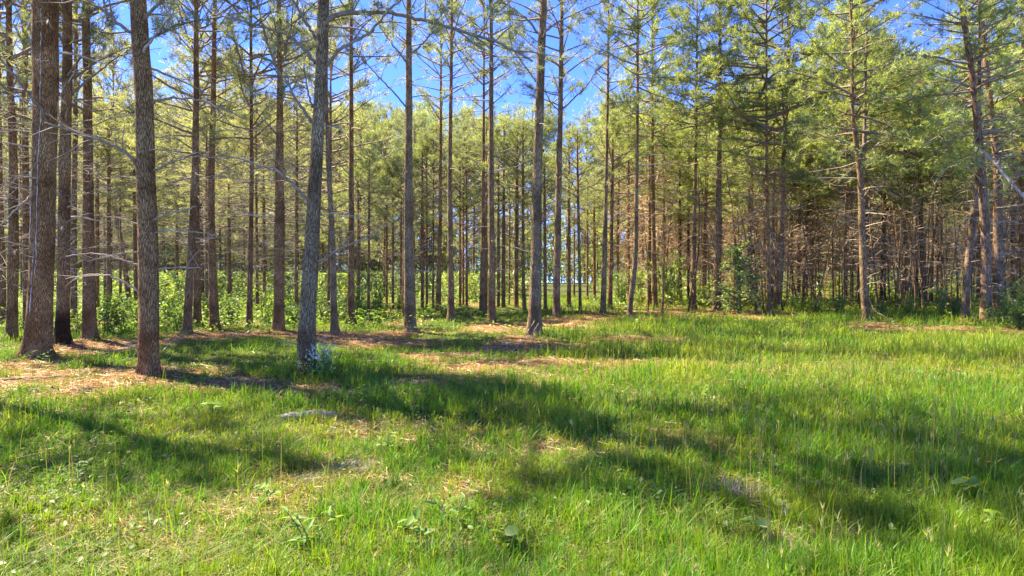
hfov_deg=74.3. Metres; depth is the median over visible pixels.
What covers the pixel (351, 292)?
pine tree
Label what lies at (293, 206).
pine tree
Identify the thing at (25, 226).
pine tree
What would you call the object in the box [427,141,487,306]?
pine tree
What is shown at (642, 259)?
pine tree
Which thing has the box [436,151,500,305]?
pine tree
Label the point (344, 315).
shrub
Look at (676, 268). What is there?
shrub
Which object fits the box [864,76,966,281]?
pine tree
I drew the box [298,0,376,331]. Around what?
pine tree
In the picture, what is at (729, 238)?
pine tree
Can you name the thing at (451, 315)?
pine tree
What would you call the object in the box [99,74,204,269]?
pine tree
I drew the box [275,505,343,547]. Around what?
weed
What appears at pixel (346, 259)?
pine tree
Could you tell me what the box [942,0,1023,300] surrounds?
pine tree
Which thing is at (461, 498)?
weed
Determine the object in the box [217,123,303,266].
pine tree
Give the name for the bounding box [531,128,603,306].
pine tree
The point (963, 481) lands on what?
weed
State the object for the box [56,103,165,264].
pine tree
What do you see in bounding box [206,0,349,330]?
pine tree
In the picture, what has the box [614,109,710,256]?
pine tree
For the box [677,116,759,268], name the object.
pine tree
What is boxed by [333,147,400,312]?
pine tree
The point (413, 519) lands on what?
weed
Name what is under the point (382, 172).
pine tree
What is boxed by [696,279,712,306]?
shrub
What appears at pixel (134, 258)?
pine tree
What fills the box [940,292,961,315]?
shrub
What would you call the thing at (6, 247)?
pine tree
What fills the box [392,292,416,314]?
shrub
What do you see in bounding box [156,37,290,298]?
pine tree
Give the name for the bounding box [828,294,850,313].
shrub
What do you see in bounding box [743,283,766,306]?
shrub
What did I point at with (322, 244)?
pine tree
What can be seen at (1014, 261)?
pine tree
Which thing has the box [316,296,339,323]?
shrub
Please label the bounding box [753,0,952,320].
pine tree
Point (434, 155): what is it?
pine tree
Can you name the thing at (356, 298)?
shrub
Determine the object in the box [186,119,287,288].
pine tree
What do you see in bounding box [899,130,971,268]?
pine tree
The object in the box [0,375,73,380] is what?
fallen stick
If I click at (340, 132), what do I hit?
pine tree
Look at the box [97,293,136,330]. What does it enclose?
shrub
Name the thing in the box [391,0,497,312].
pine tree
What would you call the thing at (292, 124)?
pine tree
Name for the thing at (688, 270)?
pine tree
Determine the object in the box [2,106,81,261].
pine tree
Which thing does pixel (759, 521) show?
weed
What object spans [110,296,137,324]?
shrub
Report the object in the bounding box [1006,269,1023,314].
shrub
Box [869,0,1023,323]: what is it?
pine tree
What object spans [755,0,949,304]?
pine tree
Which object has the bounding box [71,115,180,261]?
pine tree
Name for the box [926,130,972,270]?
pine tree
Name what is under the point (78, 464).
weed
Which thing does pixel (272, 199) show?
pine tree
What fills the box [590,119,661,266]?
pine tree
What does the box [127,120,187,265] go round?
pine tree
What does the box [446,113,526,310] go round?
pine tree
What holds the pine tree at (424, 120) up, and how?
on the ground at (396, 339)
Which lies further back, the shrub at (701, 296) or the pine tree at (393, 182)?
the shrub at (701, 296)
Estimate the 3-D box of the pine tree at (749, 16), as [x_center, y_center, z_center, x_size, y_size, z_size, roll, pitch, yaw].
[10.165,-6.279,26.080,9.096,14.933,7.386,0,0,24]
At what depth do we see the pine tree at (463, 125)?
41.09 m
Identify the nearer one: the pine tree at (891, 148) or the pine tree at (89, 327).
the pine tree at (89, 327)
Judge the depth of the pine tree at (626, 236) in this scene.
53.91 m
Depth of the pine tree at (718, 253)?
26.28 m
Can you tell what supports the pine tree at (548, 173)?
on the ground at (396, 339)
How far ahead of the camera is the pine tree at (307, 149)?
94.03 m
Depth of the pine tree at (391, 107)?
101.23 m
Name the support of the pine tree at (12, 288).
on the ground at (396, 339)
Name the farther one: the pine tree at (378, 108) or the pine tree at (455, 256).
the pine tree at (378, 108)
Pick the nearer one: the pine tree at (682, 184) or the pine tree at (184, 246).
the pine tree at (682, 184)
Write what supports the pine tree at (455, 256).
on the ground at (396, 339)
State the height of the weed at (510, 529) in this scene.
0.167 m
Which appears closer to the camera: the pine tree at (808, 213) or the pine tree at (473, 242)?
the pine tree at (808, 213)
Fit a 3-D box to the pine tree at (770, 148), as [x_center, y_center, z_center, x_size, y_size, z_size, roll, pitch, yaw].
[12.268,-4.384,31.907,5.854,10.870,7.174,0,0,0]
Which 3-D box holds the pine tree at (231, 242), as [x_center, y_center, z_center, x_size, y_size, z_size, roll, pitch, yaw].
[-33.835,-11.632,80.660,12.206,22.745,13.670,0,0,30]
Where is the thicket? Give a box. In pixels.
[620,146,1023,312]
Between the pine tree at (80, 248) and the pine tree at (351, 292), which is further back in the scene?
the pine tree at (80, 248)
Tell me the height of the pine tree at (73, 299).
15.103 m
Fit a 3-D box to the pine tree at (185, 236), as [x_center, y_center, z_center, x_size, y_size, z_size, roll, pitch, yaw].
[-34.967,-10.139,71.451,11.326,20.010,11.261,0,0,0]
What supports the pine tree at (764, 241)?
on the ground at (396, 339)
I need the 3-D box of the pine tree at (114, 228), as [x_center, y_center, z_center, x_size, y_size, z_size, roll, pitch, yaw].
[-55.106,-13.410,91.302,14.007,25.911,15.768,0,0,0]
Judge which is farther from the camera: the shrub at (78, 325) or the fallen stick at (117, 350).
the shrub at (78, 325)
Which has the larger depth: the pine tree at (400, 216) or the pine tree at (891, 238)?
the pine tree at (891, 238)
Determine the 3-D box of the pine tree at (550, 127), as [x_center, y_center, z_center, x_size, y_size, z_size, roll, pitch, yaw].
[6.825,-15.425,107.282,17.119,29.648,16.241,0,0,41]
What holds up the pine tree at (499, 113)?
on the ground at (396, 339)
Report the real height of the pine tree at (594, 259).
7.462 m
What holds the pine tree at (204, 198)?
on the ground at (396, 339)
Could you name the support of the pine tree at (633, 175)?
on the ground at (396, 339)
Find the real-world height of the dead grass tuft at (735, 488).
0.286 m
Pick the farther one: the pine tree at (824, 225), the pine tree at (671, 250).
the pine tree at (824, 225)
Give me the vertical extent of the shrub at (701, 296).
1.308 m
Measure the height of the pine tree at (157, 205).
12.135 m
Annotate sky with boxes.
[1,0,1023,282]
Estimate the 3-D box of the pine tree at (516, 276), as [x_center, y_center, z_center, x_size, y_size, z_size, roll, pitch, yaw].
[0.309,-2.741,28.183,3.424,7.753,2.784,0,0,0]
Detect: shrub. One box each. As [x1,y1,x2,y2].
[70,308,81,332]
[97,292,136,334]
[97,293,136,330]
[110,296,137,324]
[159,286,184,321]
[159,303,183,330]
[201,292,223,318]
[218,288,245,322]
[253,288,291,325]
[268,276,300,311]
[284,294,299,323]
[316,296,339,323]
[337,289,359,319]
[355,282,379,313]
[366,274,384,313]
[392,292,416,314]
[464,266,479,301]
[613,266,628,306]
[630,260,651,306]
[645,251,677,307]
[656,249,686,305]
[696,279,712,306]
[696,285,711,307]
[708,280,735,309]
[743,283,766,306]
[784,294,801,310]
[808,295,825,311]
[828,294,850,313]
[873,300,890,315]
[898,294,920,314]
[927,283,949,312]
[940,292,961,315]
[969,288,1022,327]
[995,283,1023,330]
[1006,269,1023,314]
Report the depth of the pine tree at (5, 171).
58.32 m
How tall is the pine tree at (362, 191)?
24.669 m
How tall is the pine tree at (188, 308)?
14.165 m
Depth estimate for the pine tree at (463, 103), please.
94.81 m
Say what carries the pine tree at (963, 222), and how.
on the ground at (396, 339)
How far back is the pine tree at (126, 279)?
31.26 m
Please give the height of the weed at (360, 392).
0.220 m
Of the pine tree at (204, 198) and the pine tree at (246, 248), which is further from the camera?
the pine tree at (246, 248)
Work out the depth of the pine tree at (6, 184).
83.64 m
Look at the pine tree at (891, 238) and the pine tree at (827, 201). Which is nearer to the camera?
the pine tree at (827, 201)
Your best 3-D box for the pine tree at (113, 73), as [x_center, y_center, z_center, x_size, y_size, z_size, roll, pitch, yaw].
[-20.427,-6.472,34.354,6.798,14.780,6.345,0,0,-27]
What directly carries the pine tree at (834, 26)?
on the ground at (396, 339)
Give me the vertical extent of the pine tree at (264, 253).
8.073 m
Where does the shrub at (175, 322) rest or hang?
on the ground at (396, 339)
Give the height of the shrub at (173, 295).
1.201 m
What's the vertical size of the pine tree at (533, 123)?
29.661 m
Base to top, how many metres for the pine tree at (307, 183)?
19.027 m
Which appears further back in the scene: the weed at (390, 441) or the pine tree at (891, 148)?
the pine tree at (891, 148)
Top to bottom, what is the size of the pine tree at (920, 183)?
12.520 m
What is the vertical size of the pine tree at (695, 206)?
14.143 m
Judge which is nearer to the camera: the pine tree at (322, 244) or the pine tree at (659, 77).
the pine tree at (659, 77)
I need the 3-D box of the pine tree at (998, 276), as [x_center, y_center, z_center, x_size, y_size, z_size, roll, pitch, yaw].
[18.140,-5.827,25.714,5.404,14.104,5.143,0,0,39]
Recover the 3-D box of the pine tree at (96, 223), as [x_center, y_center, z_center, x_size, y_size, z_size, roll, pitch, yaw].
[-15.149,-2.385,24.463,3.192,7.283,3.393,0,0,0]
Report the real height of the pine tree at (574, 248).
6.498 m
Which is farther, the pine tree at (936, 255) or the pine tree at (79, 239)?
the pine tree at (79, 239)
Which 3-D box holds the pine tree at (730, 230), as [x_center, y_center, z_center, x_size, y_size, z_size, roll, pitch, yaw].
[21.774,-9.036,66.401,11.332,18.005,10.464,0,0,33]
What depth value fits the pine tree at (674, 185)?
62.02 m
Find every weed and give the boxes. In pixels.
[26,349,52,367]
[70,453,91,478]
[201,400,222,409]
[255,477,281,504]
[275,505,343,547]
[357,387,367,400]
[376,428,394,453]
[398,508,436,551]
[422,481,479,530]
[481,443,494,463]
[489,522,524,548]
[700,387,709,402]
[740,516,781,536]
[887,462,911,479]
[951,476,988,495]
[971,509,1009,525]
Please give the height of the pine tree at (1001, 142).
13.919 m
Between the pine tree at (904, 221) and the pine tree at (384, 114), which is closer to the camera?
the pine tree at (904, 221)
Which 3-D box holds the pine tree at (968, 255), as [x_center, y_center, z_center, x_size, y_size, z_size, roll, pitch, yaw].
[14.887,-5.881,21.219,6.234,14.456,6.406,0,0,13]
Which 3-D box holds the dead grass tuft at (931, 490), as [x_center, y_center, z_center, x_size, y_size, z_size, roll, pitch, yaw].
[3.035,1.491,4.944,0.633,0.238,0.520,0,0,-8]
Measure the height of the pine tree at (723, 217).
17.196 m
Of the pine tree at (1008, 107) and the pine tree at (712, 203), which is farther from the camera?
the pine tree at (712, 203)
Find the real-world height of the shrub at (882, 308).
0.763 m
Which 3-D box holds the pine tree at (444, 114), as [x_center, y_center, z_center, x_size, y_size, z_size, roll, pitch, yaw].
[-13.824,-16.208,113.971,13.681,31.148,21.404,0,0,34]
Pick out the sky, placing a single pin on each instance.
(391, 73)
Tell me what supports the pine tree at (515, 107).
on the ground at (396, 339)
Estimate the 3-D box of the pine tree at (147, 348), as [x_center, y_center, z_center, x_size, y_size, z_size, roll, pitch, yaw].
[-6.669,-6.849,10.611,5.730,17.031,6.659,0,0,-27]
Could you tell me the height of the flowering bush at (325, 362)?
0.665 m
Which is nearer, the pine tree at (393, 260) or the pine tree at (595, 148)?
the pine tree at (393, 260)
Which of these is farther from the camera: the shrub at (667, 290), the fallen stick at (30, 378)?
the shrub at (667, 290)
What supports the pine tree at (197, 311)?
on the ground at (396, 339)
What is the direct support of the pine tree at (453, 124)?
on the ground at (396, 339)
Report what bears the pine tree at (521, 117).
on the ground at (396, 339)
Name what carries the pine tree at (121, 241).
on the ground at (396, 339)
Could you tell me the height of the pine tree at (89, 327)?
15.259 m
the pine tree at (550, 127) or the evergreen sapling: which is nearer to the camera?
the evergreen sapling
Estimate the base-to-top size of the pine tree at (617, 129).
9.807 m
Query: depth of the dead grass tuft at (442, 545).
3.89 m
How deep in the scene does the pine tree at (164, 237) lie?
56.84 m
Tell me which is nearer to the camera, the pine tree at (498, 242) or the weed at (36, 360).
the weed at (36, 360)
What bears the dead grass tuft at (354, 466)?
on the ground at (396, 339)
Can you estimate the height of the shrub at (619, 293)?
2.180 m
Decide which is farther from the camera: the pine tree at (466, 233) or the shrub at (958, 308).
the pine tree at (466, 233)
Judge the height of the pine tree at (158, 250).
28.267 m
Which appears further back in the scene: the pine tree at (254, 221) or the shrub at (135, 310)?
the pine tree at (254, 221)
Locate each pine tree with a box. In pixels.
[0,0,78,325]
[0,0,82,324]
[0,0,107,339]
[0,0,128,359]
[0,0,131,344]
[1,47,80,296]
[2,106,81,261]
[2,119,30,259]
[3,107,81,258]
[3,138,56,251]
[13,0,163,320]
[18,113,102,267]
[19,109,113,257]
[21,0,159,339]
[21,0,279,375]
[55,104,132,264]
[56,26,179,299]
[56,72,161,296]
[56,101,132,262]
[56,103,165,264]
[56,129,135,309]
[57,135,167,302]
[58,100,173,305]
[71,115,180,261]
[77,130,174,302]
[78,75,189,281]
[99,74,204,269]
[99,126,186,271]
[102,134,172,274]
[103,133,172,304]
[108,0,275,325]
[114,97,218,269]
[127,109,204,272]
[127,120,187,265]
[130,102,221,265]
[131,29,265,303]
[131,110,238,258]
[154,0,257,332]
[155,100,238,281]
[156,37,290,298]
[157,108,247,308]
[158,101,224,269]
[158,103,236,268]
[158,118,271,271]
[159,103,242,250]
[160,111,245,240]
[161,0,333,326]
[167,116,255,269]
[168,0,266,329]
[168,0,576,374]
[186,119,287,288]
[199,94,301,310]
[201,154,268,300]
[204,104,294,266]
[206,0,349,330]
[215,5,371,303]
[215,117,307,307]
[216,110,273,269]
[216,164,303,271]
[217,111,305,263]
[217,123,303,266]
[218,94,307,271]
[222,0,420,309]
[231,121,308,268]
[235,109,309,248]
[236,102,324,292]
[255,91,336,319]
[255,111,338,270]
[267,109,347,265]
[270,124,373,277]
[287,97,337,268]
[291,99,345,257]
[292,110,375,269]
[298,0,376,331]
[299,103,377,271]
[300,101,399,270]
[303,98,370,268]
[305,0,415,322]
[306,113,374,292]
[307,102,394,269]
[320,119,395,272]
[322,154,392,310]
[333,118,432,295]
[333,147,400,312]
[336,103,430,264]
[338,101,415,270]
[345,0,455,331]
[345,98,443,272]
[346,158,416,309]
[354,100,399,265]
[354,100,418,270]
[362,103,455,261]
[363,158,416,308]
[369,99,416,263]
[370,144,440,316]
[371,161,432,308]
[373,101,472,258]
[376,115,462,291]
[378,100,467,275]
[383,143,459,307]
[386,120,468,306]
[388,100,446,271]
[388,101,479,269]
[390,107,461,285]
[390,135,458,307]
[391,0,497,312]
[394,99,454,265]
[399,0,500,320]
[416,100,519,262]
[416,105,506,270]
[417,109,508,286]
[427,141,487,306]
[429,116,515,295]
[431,101,500,272]
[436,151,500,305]
[438,0,535,312]
[442,135,501,306]
[444,100,542,281]
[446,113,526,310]
[448,0,560,322]
[457,131,530,307]
[463,115,543,307]
[464,103,555,269]
[479,100,553,257]
[481,117,562,310]
[482,0,618,335]
[487,129,555,307]
[487,162,531,304]
[488,102,575,261]
[493,0,624,317]
[501,99,586,265]
[504,152,580,308]
[505,102,584,250]
[521,98,615,266]
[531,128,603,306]
[542,124,618,310]
[547,99,619,282]
[548,99,656,271]
[561,102,626,254]
[561,186,595,299]
[563,177,608,300]
[571,80,679,307]
[571,167,616,300]
[573,0,644,313]
[574,96,655,299]
[579,104,619,270]
[581,0,699,315]
[586,101,665,301]
[587,0,709,307]
[587,102,666,264]
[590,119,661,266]
[598,126,672,287]
[599,118,661,281]
[603,126,648,293]
[608,109,660,264]
[609,134,676,238]
[610,87,688,305]
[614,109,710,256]
[630,0,774,310]
[630,115,704,270]
[631,128,736,301]
[638,121,684,283]
[639,131,726,301]
[645,116,723,271]
[647,0,759,308]
[648,0,920,312]
[654,104,765,297]
[667,116,713,268]
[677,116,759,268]
[681,122,745,266]
[683,51,804,284]
[684,15,803,302]
[684,142,761,267]
[685,141,788,265]
[690,131,786,297]
[699,127,746,284]
[703,0,881,308]
[703,122,778,263]
[710,118,817,300]
[714,72,840,301]
[733,110,854,301]
[736,106,845,297]
[740,104,868,296]
[744,137,841,297]
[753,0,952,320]
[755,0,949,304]
[757,55,872,297]
[775,168,857,258]
[777,211,839,269]
[788,0,932,305]
[788,148,875,270]
[797,28,946,303]
[813,44,952,279]
[819,26,946,301]
[823,120,909,269]
[825,179,895,268]
[826,206,903,270]
[834,90,967,285]
[843,55,970,294]
[860,0,1023,320]
[860,99,959,299]
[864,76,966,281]
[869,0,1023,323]
[869,165,911,290]
[887,105,992,271]
[898,180,969,293]
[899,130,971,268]
[908,50,1019,301]
[910,0,1023,312]
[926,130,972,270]
[928,82,1019,304]
[934,116,992,282]
[940,164,992,258]
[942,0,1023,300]
[946,26,1020,228]
[949,109,1008,272]
[963,103,1018,284]
[968,45,1020,195]
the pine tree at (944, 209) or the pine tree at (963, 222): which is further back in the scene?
the pine tree at (963, 222)
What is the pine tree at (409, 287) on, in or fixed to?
on the ground at (396, 339)
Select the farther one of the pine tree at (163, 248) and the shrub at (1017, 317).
the pine tree at (163, 248)
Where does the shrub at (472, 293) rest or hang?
on the ground at (396, 339)
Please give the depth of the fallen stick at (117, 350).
13.96 m
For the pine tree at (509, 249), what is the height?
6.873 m
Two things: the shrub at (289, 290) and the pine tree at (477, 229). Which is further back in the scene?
the pine tree at (477, 229)
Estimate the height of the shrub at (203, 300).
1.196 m
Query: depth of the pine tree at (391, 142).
105.71 m
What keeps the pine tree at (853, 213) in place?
on the ground at (396, 339)
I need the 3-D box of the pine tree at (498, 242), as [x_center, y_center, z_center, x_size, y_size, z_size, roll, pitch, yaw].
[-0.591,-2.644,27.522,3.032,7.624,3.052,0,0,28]
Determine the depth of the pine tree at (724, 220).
41.89 m
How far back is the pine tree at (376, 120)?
83.92 m
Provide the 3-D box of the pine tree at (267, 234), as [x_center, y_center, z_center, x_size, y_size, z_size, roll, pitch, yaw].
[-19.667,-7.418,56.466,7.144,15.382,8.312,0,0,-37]
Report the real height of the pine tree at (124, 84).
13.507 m
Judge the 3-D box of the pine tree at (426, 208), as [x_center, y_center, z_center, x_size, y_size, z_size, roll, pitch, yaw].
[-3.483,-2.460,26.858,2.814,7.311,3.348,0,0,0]
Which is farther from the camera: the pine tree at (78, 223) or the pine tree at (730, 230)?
the pine tree at (78, 223)
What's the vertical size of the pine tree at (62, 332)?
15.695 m
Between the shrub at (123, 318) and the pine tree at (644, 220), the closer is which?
the shrub at (123, 318)
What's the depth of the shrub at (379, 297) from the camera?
24.64 m
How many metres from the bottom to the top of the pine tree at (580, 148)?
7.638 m
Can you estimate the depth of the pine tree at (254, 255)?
89.84 m
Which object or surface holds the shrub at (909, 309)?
on the ground at (396, 339)
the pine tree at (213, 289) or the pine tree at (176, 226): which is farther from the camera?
the pine tree at (176, 226)
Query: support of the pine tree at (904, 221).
on the ground at (396, 339)
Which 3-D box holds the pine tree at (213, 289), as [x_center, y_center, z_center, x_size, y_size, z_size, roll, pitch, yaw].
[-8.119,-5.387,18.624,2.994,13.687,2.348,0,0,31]
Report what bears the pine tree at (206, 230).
on the ground at (396, 339)
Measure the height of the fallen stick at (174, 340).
0.323 m
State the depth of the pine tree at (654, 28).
27.89 m
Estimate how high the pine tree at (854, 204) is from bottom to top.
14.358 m
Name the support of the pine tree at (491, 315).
on the ground at (396, 339)
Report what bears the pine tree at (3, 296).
on the ground at (396, 339)
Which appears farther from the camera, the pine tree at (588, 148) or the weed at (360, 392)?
the pine tree at (588, 148)
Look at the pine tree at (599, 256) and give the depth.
78.77 m
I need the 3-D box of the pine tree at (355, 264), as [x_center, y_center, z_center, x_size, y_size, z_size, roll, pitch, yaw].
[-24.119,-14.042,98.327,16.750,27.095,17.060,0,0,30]
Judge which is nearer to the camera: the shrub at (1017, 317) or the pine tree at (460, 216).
the shrub at (1017, 317)
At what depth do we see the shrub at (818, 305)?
25.71 m
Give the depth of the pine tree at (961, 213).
44.73 m
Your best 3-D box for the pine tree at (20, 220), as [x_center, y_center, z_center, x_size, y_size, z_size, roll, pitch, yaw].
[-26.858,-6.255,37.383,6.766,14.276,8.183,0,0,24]
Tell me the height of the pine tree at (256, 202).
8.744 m
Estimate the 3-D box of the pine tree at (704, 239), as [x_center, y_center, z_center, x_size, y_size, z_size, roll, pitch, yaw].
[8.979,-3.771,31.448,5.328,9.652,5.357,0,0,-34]
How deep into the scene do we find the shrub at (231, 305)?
21.30 m
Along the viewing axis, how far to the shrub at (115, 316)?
17.77 m
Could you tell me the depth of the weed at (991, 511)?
4.08 m
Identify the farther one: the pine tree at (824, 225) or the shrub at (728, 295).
the pine tree at (824, 225)
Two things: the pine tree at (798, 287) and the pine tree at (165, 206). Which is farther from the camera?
the pine tree at (165, 206)
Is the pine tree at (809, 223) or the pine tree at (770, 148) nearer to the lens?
the pine tree at (770, 148)
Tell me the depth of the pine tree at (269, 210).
73.23 m
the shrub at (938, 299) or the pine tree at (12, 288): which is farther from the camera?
the shrub at (938, 299)
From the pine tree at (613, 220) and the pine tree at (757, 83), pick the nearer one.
the pine tree at (757, 83)
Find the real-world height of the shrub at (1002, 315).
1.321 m
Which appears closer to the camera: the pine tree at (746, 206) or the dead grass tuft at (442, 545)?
the dead grass tuft at (442, 545)
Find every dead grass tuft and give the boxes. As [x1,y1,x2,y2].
[290,469,331,486]
[312,454,379,476]
[406,520,480,564]
[704,471,769,499]
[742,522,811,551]
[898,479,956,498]
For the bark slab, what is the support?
on the ground at (396, 339)
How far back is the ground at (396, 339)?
10.46 m
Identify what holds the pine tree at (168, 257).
on the ground at (396, 339)
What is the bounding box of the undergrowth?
[0,278,1023,575]
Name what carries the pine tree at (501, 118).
on the ground at (396, 339)
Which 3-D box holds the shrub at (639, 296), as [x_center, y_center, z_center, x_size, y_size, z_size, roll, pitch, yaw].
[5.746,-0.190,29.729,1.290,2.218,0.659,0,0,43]
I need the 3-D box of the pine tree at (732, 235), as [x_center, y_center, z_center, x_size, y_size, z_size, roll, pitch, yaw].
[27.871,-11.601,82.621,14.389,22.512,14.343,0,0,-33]
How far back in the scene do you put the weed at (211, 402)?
8.00 m
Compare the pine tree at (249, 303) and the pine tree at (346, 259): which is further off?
the pine tree at (346, 259)
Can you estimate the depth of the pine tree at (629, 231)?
33.14 m
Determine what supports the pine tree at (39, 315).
on the ground at (396, 339)
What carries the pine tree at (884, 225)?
on the ground at (396, 339)
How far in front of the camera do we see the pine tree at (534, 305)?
16.72 m
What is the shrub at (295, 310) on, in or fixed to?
on the ground at (396, 339)
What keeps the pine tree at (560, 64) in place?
on the ground at (396, 339)
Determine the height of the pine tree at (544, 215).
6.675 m
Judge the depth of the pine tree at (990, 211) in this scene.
56.40 m
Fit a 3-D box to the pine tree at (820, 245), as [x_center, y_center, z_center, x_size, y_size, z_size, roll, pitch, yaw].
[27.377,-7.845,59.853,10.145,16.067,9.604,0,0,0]
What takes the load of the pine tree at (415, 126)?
on the ground at (396, 339)
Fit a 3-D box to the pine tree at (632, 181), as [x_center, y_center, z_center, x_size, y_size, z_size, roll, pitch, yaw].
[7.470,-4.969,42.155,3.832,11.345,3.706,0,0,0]
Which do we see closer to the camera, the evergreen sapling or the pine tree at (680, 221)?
the evergreen sapling
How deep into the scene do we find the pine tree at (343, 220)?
90.57 m
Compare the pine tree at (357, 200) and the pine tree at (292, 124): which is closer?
the pine tree at (357, 200)
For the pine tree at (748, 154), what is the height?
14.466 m
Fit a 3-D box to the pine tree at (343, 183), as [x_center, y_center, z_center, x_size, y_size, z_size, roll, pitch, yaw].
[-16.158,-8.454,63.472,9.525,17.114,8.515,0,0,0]
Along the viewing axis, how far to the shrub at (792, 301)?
26.43 m
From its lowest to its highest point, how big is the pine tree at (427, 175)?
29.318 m
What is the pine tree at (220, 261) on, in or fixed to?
on the ground at (396, 339)
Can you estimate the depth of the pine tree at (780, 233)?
27.32 m
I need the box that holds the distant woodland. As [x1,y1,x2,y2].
[5,201,1018,294]
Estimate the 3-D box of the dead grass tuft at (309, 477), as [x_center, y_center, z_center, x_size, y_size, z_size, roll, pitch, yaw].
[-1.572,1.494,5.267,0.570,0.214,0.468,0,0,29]
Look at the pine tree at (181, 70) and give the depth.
31.71 m
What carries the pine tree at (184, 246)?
on the ground at (396, 339)
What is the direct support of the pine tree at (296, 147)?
on the ground at (396, 339)
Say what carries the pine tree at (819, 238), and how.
on the ground at (396, 339)
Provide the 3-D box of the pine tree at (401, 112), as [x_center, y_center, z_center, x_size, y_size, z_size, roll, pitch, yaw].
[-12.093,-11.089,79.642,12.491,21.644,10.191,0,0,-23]
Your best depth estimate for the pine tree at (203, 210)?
74.71 m
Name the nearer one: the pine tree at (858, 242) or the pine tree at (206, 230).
the pine tree at (206, 230)
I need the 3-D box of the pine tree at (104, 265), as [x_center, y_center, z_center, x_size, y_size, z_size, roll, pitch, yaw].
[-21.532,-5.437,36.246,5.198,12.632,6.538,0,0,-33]
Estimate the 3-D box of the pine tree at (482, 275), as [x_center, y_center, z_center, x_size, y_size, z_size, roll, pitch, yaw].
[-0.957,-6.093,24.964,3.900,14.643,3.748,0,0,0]
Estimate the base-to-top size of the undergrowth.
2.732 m
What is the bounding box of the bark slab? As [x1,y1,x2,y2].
[276,409,336,418]
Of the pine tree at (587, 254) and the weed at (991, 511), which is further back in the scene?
the pine tree at (587, 254)
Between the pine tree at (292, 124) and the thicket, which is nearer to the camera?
the thicket
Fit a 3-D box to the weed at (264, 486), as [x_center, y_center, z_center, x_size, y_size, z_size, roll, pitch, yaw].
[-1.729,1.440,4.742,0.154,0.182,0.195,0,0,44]
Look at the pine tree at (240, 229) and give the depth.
60.82 m
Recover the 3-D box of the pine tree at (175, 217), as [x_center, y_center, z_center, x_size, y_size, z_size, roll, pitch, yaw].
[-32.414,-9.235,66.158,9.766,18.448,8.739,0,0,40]
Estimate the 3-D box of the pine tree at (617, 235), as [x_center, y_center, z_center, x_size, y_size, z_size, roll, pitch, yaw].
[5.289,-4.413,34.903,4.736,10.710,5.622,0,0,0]
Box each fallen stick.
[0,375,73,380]
[93,344,136,356]
[162,329,193,350]
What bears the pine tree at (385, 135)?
on the ground at (396, 339)
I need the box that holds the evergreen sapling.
[700,237,769,313]
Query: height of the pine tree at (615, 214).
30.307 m
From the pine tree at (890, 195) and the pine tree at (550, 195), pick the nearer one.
the pine tree at (890, 195)
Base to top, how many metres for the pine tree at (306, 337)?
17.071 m
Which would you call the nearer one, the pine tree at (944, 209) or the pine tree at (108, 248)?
the pine tree at (108, 248)
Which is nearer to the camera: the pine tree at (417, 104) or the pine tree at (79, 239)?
the pine tree at (79, 239)
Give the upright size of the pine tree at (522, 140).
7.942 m
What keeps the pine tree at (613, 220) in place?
on the ground at (396, 339)
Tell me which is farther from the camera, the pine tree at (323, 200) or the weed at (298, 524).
the pine tree at (323, 200)
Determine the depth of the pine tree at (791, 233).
33.89 m
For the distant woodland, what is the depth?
62.36 m
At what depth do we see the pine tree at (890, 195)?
36.52 m
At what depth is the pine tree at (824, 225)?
80.66 m
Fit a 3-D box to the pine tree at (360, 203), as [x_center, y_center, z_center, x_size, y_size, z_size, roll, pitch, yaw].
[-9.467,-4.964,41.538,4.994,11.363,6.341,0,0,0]
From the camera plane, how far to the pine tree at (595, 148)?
110.73 m
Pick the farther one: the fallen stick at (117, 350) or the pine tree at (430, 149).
the pine tree at (430, 149)
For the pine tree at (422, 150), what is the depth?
26.62 m
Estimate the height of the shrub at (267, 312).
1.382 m
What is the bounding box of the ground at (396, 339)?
[0,283,1023,575]
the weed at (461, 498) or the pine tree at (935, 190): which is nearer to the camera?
the weed at (461, 498)
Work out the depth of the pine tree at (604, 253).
24.77 m
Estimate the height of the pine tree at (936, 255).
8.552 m
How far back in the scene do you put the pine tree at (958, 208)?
33.27 m
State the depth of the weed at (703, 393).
8.52 m
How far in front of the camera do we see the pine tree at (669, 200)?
41.78 m
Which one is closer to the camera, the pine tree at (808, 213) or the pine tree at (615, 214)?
the pine tree at (808, 213)
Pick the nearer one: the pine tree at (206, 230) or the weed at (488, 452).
the weed at (488, 452)
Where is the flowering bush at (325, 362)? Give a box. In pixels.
[295,340,338,375]
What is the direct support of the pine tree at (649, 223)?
on the ground at (396, 339)
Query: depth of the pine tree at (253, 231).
82.16 m
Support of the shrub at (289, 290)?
on the ground at (396, 339)
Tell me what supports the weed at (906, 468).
on the ground at (396, 339)
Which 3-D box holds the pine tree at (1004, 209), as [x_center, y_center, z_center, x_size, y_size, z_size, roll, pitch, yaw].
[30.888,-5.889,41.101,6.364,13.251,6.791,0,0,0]
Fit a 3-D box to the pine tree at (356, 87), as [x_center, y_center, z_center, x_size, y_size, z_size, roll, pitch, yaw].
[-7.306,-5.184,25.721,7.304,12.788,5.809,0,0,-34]
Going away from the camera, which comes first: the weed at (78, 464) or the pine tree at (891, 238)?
the weed at (78, 464)

